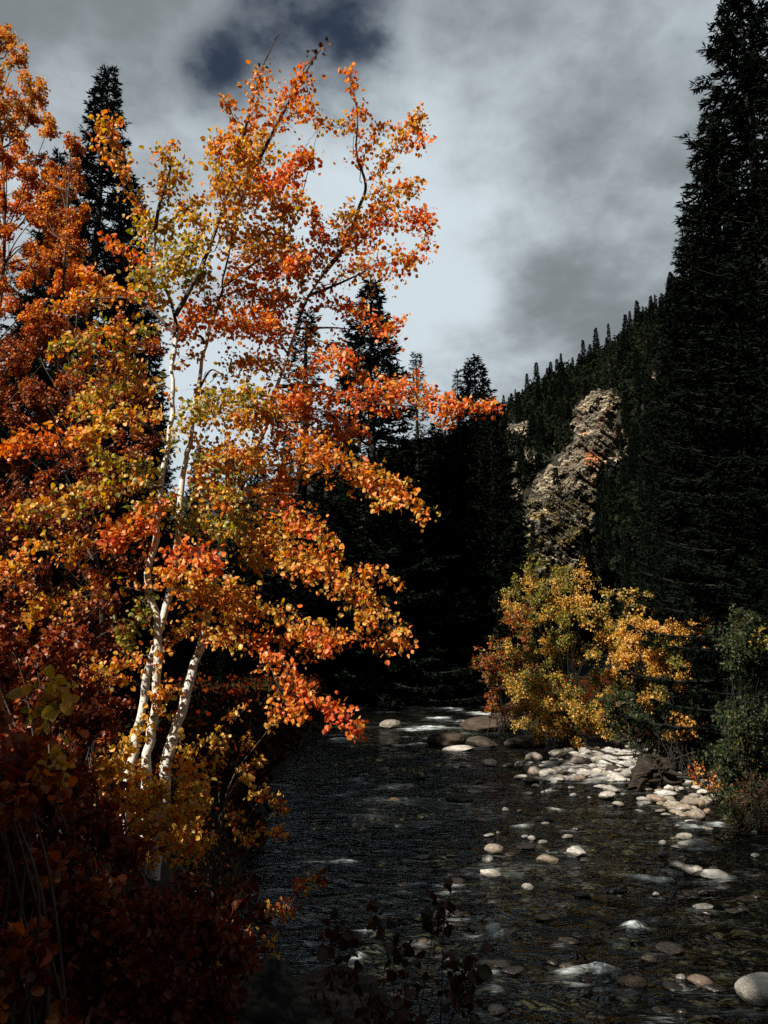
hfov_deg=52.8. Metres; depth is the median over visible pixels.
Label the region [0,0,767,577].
sky
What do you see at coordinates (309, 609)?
spruce tree
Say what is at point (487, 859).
river stone
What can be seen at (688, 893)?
river stone
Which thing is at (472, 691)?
spruce tree
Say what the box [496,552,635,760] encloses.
bush
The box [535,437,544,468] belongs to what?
spruce tree
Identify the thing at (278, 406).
aspen tree
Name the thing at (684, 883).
river stone
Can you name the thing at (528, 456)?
spruce tree
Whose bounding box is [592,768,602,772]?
river stone
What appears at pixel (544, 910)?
river stone
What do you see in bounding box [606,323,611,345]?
spruce tree
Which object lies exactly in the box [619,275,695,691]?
spruce tree
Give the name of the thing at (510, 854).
river stone
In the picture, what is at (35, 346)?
aspen tree
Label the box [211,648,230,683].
spruce tree
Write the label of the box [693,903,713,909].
river stone
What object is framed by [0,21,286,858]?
aspen tree
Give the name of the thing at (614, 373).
spruce tree
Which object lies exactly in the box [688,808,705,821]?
river stone
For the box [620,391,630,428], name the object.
spruce tree
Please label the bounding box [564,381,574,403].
spruce tree
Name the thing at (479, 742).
river stone
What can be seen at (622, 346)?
spruce tree
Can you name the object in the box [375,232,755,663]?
distant forest
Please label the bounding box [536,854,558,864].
river stone
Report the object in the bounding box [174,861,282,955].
shrub
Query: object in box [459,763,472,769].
river stone
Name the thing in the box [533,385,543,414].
spruce tree
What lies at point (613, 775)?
river stone
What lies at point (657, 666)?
bush
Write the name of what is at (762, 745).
spruce tree
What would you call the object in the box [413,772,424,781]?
river stone
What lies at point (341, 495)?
spruce tree
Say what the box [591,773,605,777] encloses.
river stone
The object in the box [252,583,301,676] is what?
spruce tree
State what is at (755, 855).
river stone
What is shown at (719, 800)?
river stone
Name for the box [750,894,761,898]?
river stone
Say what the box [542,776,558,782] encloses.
river stone
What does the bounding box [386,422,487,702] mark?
spruce tree
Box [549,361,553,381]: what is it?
spruce tree
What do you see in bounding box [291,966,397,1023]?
bank boulder
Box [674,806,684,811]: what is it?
river stone
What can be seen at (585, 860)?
river stone
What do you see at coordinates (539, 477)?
rock outcrop
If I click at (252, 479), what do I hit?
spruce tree
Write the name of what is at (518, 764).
river stone
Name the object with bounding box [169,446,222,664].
spruce tree
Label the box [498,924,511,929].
river stone
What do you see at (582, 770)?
river stone
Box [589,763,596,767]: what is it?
river stone
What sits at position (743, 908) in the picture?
river stone
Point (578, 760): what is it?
river stone
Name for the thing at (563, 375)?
spruce tree
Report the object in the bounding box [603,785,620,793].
river stone
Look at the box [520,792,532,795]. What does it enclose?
river stone
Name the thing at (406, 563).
spruce tree
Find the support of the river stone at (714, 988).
on the river at (491, 927)
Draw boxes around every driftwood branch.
[586,746,650,756]
[649,753,688,759]
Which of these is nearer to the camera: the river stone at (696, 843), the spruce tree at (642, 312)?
the river stone at (696, 843)
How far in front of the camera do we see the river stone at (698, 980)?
8.35 m
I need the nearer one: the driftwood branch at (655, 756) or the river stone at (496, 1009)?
the river stone at (496, 1009)
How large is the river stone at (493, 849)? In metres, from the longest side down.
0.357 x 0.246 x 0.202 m
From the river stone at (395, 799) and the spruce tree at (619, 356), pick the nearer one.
the river stone at (395, 799)
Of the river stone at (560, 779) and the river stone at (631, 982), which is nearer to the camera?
the river stone at (631, 982)
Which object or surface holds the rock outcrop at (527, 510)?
on the hill
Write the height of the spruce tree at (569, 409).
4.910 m
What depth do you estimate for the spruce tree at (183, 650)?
39.22 m
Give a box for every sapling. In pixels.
[1,665,89,1015]
[189,699,289,920]
[216,867,326,958]
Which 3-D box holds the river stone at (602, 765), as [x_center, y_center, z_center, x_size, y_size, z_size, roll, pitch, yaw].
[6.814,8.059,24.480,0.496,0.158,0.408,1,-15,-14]
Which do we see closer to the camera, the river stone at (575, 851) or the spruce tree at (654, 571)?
the river stone at (575, 851)
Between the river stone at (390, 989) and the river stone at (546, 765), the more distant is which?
the river stone at (546, 765)
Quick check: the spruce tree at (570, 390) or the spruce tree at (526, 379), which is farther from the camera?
the spruce tree at (526, 379)
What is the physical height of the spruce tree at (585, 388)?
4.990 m
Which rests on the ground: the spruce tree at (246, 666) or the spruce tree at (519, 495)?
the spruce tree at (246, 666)
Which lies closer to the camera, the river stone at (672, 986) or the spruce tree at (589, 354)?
the river stone at (672, 986)
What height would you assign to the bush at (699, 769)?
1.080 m
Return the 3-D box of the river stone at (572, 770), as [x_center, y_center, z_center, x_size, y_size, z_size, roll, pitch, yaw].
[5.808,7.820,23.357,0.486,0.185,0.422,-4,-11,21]
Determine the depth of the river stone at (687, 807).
17.62 m
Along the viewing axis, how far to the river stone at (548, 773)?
22.67 m
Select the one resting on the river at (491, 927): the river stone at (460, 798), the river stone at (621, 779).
the river stone at (460, 798)
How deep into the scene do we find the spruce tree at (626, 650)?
37.32 m
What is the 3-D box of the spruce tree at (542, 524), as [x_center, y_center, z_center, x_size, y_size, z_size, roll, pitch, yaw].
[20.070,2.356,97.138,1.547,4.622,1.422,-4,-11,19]
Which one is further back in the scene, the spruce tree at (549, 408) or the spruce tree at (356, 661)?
the spruce tree at (549, 408)
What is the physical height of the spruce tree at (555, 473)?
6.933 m
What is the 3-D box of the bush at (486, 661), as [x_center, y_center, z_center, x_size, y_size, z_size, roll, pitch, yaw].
[5.778,8.049,35.050,3.565,5.072,3.223,0,-11,0]
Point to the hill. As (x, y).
(590, 542)
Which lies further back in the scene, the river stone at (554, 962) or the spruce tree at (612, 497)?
the spruce tree at (612, 497)
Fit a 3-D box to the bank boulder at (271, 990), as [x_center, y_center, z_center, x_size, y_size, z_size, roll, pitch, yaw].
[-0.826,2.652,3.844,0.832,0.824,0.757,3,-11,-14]
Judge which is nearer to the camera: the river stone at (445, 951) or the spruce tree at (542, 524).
the river stone at (445, 951)
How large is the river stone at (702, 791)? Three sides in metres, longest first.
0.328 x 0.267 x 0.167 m
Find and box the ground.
[36,663,767,1023]
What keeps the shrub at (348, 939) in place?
on the ground
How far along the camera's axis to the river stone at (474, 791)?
20.02 m
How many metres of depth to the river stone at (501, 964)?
8.86 m
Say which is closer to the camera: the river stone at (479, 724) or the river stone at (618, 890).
the river stone at (618, 890)
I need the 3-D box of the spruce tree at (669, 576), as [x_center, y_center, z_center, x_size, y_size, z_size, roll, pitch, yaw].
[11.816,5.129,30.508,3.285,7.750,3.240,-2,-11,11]
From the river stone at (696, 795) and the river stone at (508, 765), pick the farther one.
the river stone at (508, 765)
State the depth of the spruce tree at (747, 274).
28.09 m
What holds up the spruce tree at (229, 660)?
on the ground
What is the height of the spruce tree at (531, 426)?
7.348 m
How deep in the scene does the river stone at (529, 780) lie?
21.47 m
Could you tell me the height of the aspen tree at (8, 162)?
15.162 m
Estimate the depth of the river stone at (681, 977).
8.49 m
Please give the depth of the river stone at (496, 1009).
7.73 m
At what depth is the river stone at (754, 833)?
15.34 m
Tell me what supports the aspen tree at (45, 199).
on the ground
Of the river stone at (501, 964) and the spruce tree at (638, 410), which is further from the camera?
the spruce tree at (638, 410)
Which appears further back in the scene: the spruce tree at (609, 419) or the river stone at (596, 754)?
the spruce tree at (609, 419)
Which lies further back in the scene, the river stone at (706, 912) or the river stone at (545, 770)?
the river stone at (545, 770)
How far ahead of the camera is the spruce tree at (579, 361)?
174.31 m
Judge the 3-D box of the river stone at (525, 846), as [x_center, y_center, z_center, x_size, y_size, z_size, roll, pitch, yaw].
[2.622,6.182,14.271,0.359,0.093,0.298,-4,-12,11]
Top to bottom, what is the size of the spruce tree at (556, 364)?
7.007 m
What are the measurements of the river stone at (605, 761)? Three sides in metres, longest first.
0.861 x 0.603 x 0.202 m
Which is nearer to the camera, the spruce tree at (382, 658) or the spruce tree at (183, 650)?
the spruce tree at (183, 650)
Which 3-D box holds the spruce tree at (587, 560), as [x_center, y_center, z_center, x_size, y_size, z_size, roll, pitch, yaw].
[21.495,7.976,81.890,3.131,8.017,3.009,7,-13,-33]
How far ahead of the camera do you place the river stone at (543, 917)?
10.44 m
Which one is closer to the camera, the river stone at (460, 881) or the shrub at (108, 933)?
the shrub at (108, 933)
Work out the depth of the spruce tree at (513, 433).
149.65 m
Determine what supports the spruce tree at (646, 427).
on the ground
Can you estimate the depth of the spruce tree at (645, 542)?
42.22 m
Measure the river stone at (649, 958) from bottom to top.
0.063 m
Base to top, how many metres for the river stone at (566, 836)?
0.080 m
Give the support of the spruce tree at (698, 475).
on the ground
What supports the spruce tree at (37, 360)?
on the ground
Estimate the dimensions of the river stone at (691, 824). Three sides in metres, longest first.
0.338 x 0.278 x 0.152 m
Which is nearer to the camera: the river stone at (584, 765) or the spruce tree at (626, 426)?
the river stone at (584, 765)
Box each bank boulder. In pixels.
[171,956,295,1023]
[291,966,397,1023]
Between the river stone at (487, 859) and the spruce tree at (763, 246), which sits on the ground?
the spruce tree at (763, 246)
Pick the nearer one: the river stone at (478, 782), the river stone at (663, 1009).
the river stone at (663, 1009)
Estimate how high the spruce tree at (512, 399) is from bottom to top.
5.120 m
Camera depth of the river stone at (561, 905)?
10.91 m
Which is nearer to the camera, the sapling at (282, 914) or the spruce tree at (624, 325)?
the sapling at (282, 914)
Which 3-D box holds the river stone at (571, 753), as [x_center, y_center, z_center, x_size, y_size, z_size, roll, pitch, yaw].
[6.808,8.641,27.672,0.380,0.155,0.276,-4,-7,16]
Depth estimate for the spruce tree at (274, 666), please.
49.02 m
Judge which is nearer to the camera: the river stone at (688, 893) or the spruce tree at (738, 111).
the river stone at (688, 893)
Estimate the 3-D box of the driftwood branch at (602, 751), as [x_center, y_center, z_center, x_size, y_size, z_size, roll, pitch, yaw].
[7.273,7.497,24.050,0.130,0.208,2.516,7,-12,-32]
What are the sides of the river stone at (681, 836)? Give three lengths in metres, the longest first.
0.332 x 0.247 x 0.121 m
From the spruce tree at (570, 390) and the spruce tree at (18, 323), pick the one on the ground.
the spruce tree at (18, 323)
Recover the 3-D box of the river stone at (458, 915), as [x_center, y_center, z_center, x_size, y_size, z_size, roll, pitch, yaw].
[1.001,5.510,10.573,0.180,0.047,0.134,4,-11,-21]
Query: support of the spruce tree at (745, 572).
on the ground
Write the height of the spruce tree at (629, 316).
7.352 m
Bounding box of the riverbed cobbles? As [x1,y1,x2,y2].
[247,720,767,1023]
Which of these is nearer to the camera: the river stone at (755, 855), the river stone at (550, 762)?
the river stone at (755, 855)
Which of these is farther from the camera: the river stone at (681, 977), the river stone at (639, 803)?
the river stone at (639, 803)
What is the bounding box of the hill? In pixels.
[152,246,740,692]
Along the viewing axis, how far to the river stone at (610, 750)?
27.50 m
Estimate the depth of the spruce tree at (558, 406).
153.38 m
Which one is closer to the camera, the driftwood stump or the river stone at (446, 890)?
the river stone at (446, 890)
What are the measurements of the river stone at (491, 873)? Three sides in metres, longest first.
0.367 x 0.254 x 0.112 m
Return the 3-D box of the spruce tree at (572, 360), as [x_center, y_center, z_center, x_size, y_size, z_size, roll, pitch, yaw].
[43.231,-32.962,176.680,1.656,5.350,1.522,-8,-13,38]
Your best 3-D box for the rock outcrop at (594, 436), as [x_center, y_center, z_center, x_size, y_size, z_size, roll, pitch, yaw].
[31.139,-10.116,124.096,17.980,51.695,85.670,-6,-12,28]
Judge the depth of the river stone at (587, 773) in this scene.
22.83 m
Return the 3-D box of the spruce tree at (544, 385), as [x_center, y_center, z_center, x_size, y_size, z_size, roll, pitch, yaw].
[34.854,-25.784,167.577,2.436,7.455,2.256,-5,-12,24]
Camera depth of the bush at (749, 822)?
15.70 m
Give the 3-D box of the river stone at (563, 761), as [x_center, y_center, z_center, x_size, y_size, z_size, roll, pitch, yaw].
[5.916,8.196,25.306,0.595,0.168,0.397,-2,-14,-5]
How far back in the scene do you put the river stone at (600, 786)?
20.69 m
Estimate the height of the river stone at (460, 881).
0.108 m
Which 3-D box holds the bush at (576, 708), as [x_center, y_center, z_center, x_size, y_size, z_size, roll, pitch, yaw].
[6.589,7.973,29.054,3.309,2.939,3.450,4,-11,-22]
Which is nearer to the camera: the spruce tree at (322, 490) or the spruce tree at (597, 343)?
the spruce tree at (322, 490)
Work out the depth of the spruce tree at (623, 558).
56.20 m
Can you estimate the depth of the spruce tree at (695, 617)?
26.79 m
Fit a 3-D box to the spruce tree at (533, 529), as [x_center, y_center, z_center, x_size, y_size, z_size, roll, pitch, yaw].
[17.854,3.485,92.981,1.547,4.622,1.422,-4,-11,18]
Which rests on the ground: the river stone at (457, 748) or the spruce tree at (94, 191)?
the spruce tree at (94, 191)
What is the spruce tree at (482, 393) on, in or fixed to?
on the ground
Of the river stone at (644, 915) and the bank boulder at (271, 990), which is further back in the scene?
the river stone at (644, 915)
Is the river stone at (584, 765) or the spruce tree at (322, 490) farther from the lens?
the spruce tree at (322, 490)
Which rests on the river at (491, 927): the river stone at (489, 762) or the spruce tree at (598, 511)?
the river stone at (489, 762)
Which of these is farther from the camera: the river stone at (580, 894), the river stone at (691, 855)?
the river stone at (691, 855)
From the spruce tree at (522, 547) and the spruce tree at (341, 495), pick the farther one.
the spruce tree at (522, 547)
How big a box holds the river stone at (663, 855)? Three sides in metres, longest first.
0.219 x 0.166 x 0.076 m
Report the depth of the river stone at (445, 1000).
7.94 m
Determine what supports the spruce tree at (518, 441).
on the hill
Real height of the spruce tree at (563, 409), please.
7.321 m
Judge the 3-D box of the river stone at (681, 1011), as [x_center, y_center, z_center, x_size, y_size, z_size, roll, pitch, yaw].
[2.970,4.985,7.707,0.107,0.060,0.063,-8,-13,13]
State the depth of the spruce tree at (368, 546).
57.34 m
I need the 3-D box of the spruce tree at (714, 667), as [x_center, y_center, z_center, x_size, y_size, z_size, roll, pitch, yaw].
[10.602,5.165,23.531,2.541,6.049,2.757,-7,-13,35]
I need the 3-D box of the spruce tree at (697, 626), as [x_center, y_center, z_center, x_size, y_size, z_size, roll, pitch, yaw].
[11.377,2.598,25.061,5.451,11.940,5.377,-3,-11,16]
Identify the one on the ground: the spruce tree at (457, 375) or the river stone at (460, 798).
the spruce tree at (457, 375)
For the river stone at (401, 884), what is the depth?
11.91 m
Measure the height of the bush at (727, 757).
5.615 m
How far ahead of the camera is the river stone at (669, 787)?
20.25 m
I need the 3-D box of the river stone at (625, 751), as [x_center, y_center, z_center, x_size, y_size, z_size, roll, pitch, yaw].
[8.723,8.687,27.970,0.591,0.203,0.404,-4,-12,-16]
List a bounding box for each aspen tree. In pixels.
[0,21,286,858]
[0,22,87,501]
[0,283,167,771]
[0,478,150,735]
[24,131,92,677]
[120,36,330,835]
[126,62,505,880]
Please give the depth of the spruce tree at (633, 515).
94.89 m
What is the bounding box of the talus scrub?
[511,475,621,597]
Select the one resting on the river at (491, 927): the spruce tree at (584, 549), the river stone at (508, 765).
the river stone at (508, 765)
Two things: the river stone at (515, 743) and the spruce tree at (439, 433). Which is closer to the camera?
the river stone at (515, 743)
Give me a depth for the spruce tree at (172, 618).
45.75 m
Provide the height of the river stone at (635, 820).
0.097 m
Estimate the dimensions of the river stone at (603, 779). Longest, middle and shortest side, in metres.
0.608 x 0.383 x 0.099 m
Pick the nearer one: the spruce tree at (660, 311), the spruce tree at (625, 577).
the spruce tree at (625, 577)
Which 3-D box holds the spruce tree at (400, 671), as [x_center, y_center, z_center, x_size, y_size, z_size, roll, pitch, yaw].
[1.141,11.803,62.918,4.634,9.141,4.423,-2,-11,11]
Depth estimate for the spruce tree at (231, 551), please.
61.93 m
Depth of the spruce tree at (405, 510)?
65.32 m
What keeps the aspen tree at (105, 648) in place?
on the ground
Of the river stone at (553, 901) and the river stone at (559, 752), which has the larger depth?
the river stone at (559, 752)
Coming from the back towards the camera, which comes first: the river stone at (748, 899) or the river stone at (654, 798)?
the river stone at (654, 798)
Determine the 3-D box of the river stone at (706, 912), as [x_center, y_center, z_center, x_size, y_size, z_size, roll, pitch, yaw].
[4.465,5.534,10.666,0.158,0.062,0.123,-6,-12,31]
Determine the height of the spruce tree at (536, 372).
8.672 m
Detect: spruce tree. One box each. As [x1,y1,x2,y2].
[0,64,196,729]
[0,146,82,676]
[0,293,40,608]
[17,181,201,723]
[121,296,190,661]
[138,531,199,671]
[140,419,192,662]
[150,655,169,685]
[164,601,208,683]
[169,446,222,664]
[184,532,223,677]
[207,457,259,666]
[209,603,249,680]
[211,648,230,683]
[213,521,266,676]
[218,441,279,672]
[235,308,356,665]
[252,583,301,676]
[255,427,312,671]
[261,520,320,673]
[267,278,496,714]
[270,648,283,679]
[285,579,342,682]
[300,429,344,668]
[315,509,390,706]
[333,500,433,708]
[334,419,364,645]
[377,447,446,706]
[384,517,443,705]
[385,608,413,706]
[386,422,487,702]
[387,445,428,596]
[394,351,448,704]
[397,433,501,708]
[399,353,566,704]
[424,520,473,704]
[433,395,546,702]
[445,369,473,703]
[458,498,510,705]
[499,409,509,439]
[508,393,513,410]
[511,429,516,445]
[514,392,522,423]
[515,447,529,487]
[516,437,520,453]
[516,493,524,515]
[517,531,526,562]
[524,373,528,390]
[525,414,537,449]
[525,440,537,478]
[528,523,537,548]
[532,362,541,386]
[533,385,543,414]
[534,415,549,453]
[535,375,540,387]
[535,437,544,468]
[539,513,545,528]
[541,377,548,400]
[546,397,552,423]
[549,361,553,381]
[551,467,561,495]
[554,359,558,378]
[554,436,559,456]
[556,404,561,419]
[557,362,566,394]
[559,401,566,426]
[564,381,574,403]
[566,403,573,420]
[571,357,575,369]
[576,353,582,373]
[576,550,597,600]
[579,543,588,571]
[580,340,586,363]
[582,380,588,397]
[587,344,593,367]
[592,328,599,358]
[593,485,609,530]
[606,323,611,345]
[606,476,621,523]
[607,411,614,430]
[608,0,767,737]
[613,367,616,387]
[613,424,624,454]
[615,204,743,727]
[615,522,636,650]
[615,569,635,679]
[616,350,621,377]
[616,610,634,688]
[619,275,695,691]
[620,334,628,364]
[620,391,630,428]
[621,314,628,336]
[622,498,631,522]
[623,414,630,438]
[625,437,635,475]
[628,311,631,331]
[630,508,638,535]
[631,367,661,608]
[633,111,755,725]
[633,300,642,330]
[633,527,650,664]
[634,404,641,425]
[634,570,657,689]
[636,514,670,651]
[641,306,645,322]
[643,551,684,720]
[644,386,684,681]
[648,295,654,309]
[648,304,656,333]
[655,375,660,389]
[656,301,663,327]
[658,321,745,717]
[659,415,748,758]
[664,271,674,298]
[674,284,767,752]
[677,522,724,748]
[695,586,753,770]
[696,392,767,770]
[702,225,755,581]
[703,509,767,765]
[715,2,767,715]
[741,575,767,800]
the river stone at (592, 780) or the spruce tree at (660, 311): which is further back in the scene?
the spruce tree at (660, 311)
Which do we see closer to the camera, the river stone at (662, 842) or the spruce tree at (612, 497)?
the river stone at (662, 842)
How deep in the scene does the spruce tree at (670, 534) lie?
29.18 m
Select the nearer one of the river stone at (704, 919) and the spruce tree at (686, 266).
the river stone at (704, 919)
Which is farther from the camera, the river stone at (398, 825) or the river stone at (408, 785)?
the river stone at (408, 785)
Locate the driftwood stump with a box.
[624,755,690,790]
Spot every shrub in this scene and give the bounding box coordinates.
[0,608,125,886]
[0,692,103,1023]
[0,744,265,1023]
[83,743,210,890]
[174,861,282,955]
[307,879,492,1023]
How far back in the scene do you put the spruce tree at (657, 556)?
33.58 m
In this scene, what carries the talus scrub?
on the hill
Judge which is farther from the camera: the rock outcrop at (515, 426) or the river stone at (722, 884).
the rock outcrop at (515, 426)
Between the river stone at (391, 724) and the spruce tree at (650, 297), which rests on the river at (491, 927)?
the river stone at (391, 724)
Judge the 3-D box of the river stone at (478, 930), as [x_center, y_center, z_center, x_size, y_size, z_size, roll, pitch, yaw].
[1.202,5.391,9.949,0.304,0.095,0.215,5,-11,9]
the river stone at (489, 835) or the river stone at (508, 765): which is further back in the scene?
the river stone at (508, 765)
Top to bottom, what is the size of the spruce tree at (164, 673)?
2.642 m
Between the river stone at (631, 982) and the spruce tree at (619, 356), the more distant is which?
the spruce tree at (619, 356)
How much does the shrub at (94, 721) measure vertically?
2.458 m
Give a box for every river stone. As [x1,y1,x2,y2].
[379,719,401,729]
[385,986,395,992]
[388,798,399,801]
[394,824,403,828]
[397,883,408,886]
[405,783,415,787]
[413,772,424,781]
[415,854,431,859]
[415,937,427,943]
[426,731,465,750]
[431,995,451,1004]
[440,949,449,955]
[442,745,475,752]
[442,888,454,892]
[445,794,473,803]
[450,912,463,917]
[451,809,463,813]
[452,878,465,885]
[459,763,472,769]
[460,714,519,733]
[466,736,498,749]
[466,926,488,935]
[467,789,484,793]
[474,780,483,783]
[474,959,497,969]
[480,869,501,877]
[481,759,497,766]
[482,855,493,863]
[483,833,494,836]
[484,843,503,854]
[488,1004,507,1014]
[491,959,510,968]
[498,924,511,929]
[499,965,524,974]
[500,763,513,767]
[501,929,516,935]
[504,737,534,750]
[504,852,515,857]
[514,761,523,769]
[514,774,526,779]
[516,843,535,849]
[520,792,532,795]
[521,883,533,890]
[522,777,538,783]
[525,752,542,763]
[526,738,544,750]
[527,835,535,840]
[528,766,539,776]
[531,784,539,788]
[533,816,553,822]
[534,914,551,920]
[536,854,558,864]
[537,840,547,844]
[538,764,556,767]
[538,768,557,775]
[538,908,550,913]
[540,771,557,776]
[542,761,559,764]
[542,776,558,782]
[546,959,560,965]
[548,749,566,756]
[549,899,561,904]
[553,766,562,770]
[554,777,564,781]
[554,903,567,908]
[556,760,569,763]
[557,846,569,855]
[558,769,567,773]
[558,937,578,944]
[559,962,576,970]
[562,834,572,838]
[566,846,585,858]
[567,756,591,764]
[568,768,578,773]
[569,751,578,755]
[569,825,585,830]
[570,891,590,896]
[570,932,583,938]
[570,967,588,974]
[573,774,585,781]
[575,768,588,771]
[576,764,590,767]
[580,772,592,775]
[580,858,590,862]
[582,976,592,983]
[585,778,601,782]
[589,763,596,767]
[590,753,602,755]
[591,756,602,759]
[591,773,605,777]
[592,748,616,754]
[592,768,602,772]
[593,784,604,788]
[594,777,607,781]
[596,764,606,767]
[598,791,615,798]
[600,759,619,763]
[601,755,618,759]
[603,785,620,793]
[605,764,618,772]
[606,779,616,782]
[606,886,628,894]
[607,772,623,778]
[609,968,626,975]
[612,801,624,806]
[615,777,626,782]
[616,975,647,989]
[618,749,632,752]
[623,839,631,842]
[624,760,633,767]
[631,819,640,823]
[635,801,650,805]
[636,796,651,801]
[636,912,652,918]
[641,955,656,962]
[648,795,666,802]
[652,1005,672,1014]
[653,789,676,796]
[655,941,683,954]
[657,853,668,857]
[658,840,666,844]
[662,981,683,991]
[664,785,674,790]
[668,860,685,870]
[671,844,688,848]
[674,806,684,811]
[675,833,692,839]
[676,974,685,980]
[676,1009,687,1015]
[677,838,710,847]
[679,881,689,886]
[680,804,691,810]
[681,795,699,806]
[681,865,702,876]
[682,890,698,895]
[684,854,697,857]
[686,820,702,829]
[687,974,712,986]
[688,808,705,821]
[689,793,699,797]
[691,785,700,789]
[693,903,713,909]
[696,789,708,794]
[697,916,711,922]
[698,799,704,808]
[699,983,725,992]
[700,869,728,879]
[701,910,713,915]
[703,808,710,813]
[713,797,722,802]
[716,883,727,886]
[725,908,741,913]
[734,895,755,902]
[734,972,767,1007]
[736,906,748,911]
[750,853,759,857]
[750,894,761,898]
[751,830,757,835]
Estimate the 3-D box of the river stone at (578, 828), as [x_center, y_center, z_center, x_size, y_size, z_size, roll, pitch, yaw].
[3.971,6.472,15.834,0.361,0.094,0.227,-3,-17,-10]
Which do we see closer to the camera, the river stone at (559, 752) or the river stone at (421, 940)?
the river stone at (421, 940)
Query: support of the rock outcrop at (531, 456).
on the hill
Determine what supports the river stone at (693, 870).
on the river at (491, 927)
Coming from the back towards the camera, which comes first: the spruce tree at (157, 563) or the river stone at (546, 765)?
the river stone at (546, 765)
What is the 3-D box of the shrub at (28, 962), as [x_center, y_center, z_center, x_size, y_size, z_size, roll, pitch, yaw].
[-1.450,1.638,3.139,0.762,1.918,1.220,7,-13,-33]
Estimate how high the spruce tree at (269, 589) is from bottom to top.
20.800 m
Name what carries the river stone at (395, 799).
on the river at (491, 927)
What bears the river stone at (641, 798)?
on the river at (491, 927)
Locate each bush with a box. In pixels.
[468,635,546,743]
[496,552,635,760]
[524,685,614,759]
[594,574,663,750]
[594,665,722,779]
[606,612,714,771]
[687,759,726,791]
[703,603,767,814]
[715,747,767,849]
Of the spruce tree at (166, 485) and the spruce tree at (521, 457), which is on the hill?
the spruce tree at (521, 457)
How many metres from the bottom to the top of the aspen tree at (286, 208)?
8.368 m
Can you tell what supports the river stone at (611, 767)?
on the river at (491, 927)
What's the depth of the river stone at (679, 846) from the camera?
14.29 m
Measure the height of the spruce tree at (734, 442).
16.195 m
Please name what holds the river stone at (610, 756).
on the river at (491, 927)
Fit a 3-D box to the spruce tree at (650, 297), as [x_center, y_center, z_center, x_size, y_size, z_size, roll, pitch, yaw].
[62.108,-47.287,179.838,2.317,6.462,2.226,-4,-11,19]
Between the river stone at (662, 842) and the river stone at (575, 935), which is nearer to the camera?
the river stone at (575, 935)
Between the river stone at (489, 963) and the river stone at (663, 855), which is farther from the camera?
the river stone at (663, 855)
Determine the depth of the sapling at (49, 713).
4.04 m
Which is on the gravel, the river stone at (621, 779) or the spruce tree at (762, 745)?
the river stone at (621, 779)
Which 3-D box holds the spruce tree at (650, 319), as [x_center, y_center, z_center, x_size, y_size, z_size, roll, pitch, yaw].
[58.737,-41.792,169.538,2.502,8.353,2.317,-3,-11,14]
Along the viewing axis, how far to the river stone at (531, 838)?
14.86 m
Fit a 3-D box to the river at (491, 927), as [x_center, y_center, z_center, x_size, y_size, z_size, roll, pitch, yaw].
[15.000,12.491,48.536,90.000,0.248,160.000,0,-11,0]
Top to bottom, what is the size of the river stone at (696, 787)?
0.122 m
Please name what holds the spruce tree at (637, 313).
on the hill
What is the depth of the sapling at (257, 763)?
7.20 m
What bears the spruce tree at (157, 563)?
on the ground
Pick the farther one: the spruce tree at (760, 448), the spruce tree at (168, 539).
the spruce tree at (168, 539)
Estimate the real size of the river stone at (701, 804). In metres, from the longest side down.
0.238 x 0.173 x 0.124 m
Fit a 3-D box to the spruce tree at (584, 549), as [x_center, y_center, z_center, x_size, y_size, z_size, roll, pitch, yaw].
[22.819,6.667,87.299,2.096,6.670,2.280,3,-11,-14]
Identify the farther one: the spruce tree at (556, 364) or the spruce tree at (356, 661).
the spruce tree at (556, 364)
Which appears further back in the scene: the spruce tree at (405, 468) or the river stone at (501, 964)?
the spruce tree at (405, 468)
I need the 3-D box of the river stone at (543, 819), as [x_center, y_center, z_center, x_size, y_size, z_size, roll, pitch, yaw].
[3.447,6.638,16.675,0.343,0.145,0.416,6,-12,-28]
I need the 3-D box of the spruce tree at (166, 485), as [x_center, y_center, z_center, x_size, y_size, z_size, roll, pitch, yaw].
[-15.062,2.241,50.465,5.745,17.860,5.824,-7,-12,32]
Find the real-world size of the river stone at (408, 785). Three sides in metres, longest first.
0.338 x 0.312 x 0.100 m
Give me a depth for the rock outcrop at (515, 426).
158.43 m
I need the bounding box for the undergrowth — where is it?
[0,662,762,952]
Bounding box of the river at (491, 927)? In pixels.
[237,697,767,1023]
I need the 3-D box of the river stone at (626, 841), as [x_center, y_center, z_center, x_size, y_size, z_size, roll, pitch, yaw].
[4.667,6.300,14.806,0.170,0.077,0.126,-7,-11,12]
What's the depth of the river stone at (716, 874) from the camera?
12.40 m
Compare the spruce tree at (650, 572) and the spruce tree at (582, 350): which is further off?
the spruce tree at (582, 350)
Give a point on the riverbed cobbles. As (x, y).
(576, 993)
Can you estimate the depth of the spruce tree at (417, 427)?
68.12 m
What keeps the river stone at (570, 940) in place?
on the river at (491, 927)
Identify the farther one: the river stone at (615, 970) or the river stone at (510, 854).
the river stone at (510, 854)
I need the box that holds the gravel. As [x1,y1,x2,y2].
[573,740,714,817]
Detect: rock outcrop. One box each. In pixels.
[507,420,528,439]
[508,446,529,520]
[521,388,628,588]
[524,446,536,463]
[533,473,543,486]
[553,424,565,461]
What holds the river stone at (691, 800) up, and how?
on the gravel
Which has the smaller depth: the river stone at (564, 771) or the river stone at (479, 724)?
the river stone at (564, 771)
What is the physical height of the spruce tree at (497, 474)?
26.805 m
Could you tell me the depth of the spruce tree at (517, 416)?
162.72 m
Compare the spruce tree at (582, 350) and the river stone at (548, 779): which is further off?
the spruce tree at (582, 350)
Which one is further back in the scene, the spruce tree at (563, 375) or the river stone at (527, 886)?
the spruce tree at (563, 375)
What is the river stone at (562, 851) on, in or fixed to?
on the river at (491, 927)
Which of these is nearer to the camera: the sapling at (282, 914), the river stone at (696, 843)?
the sapling at (282, 914)

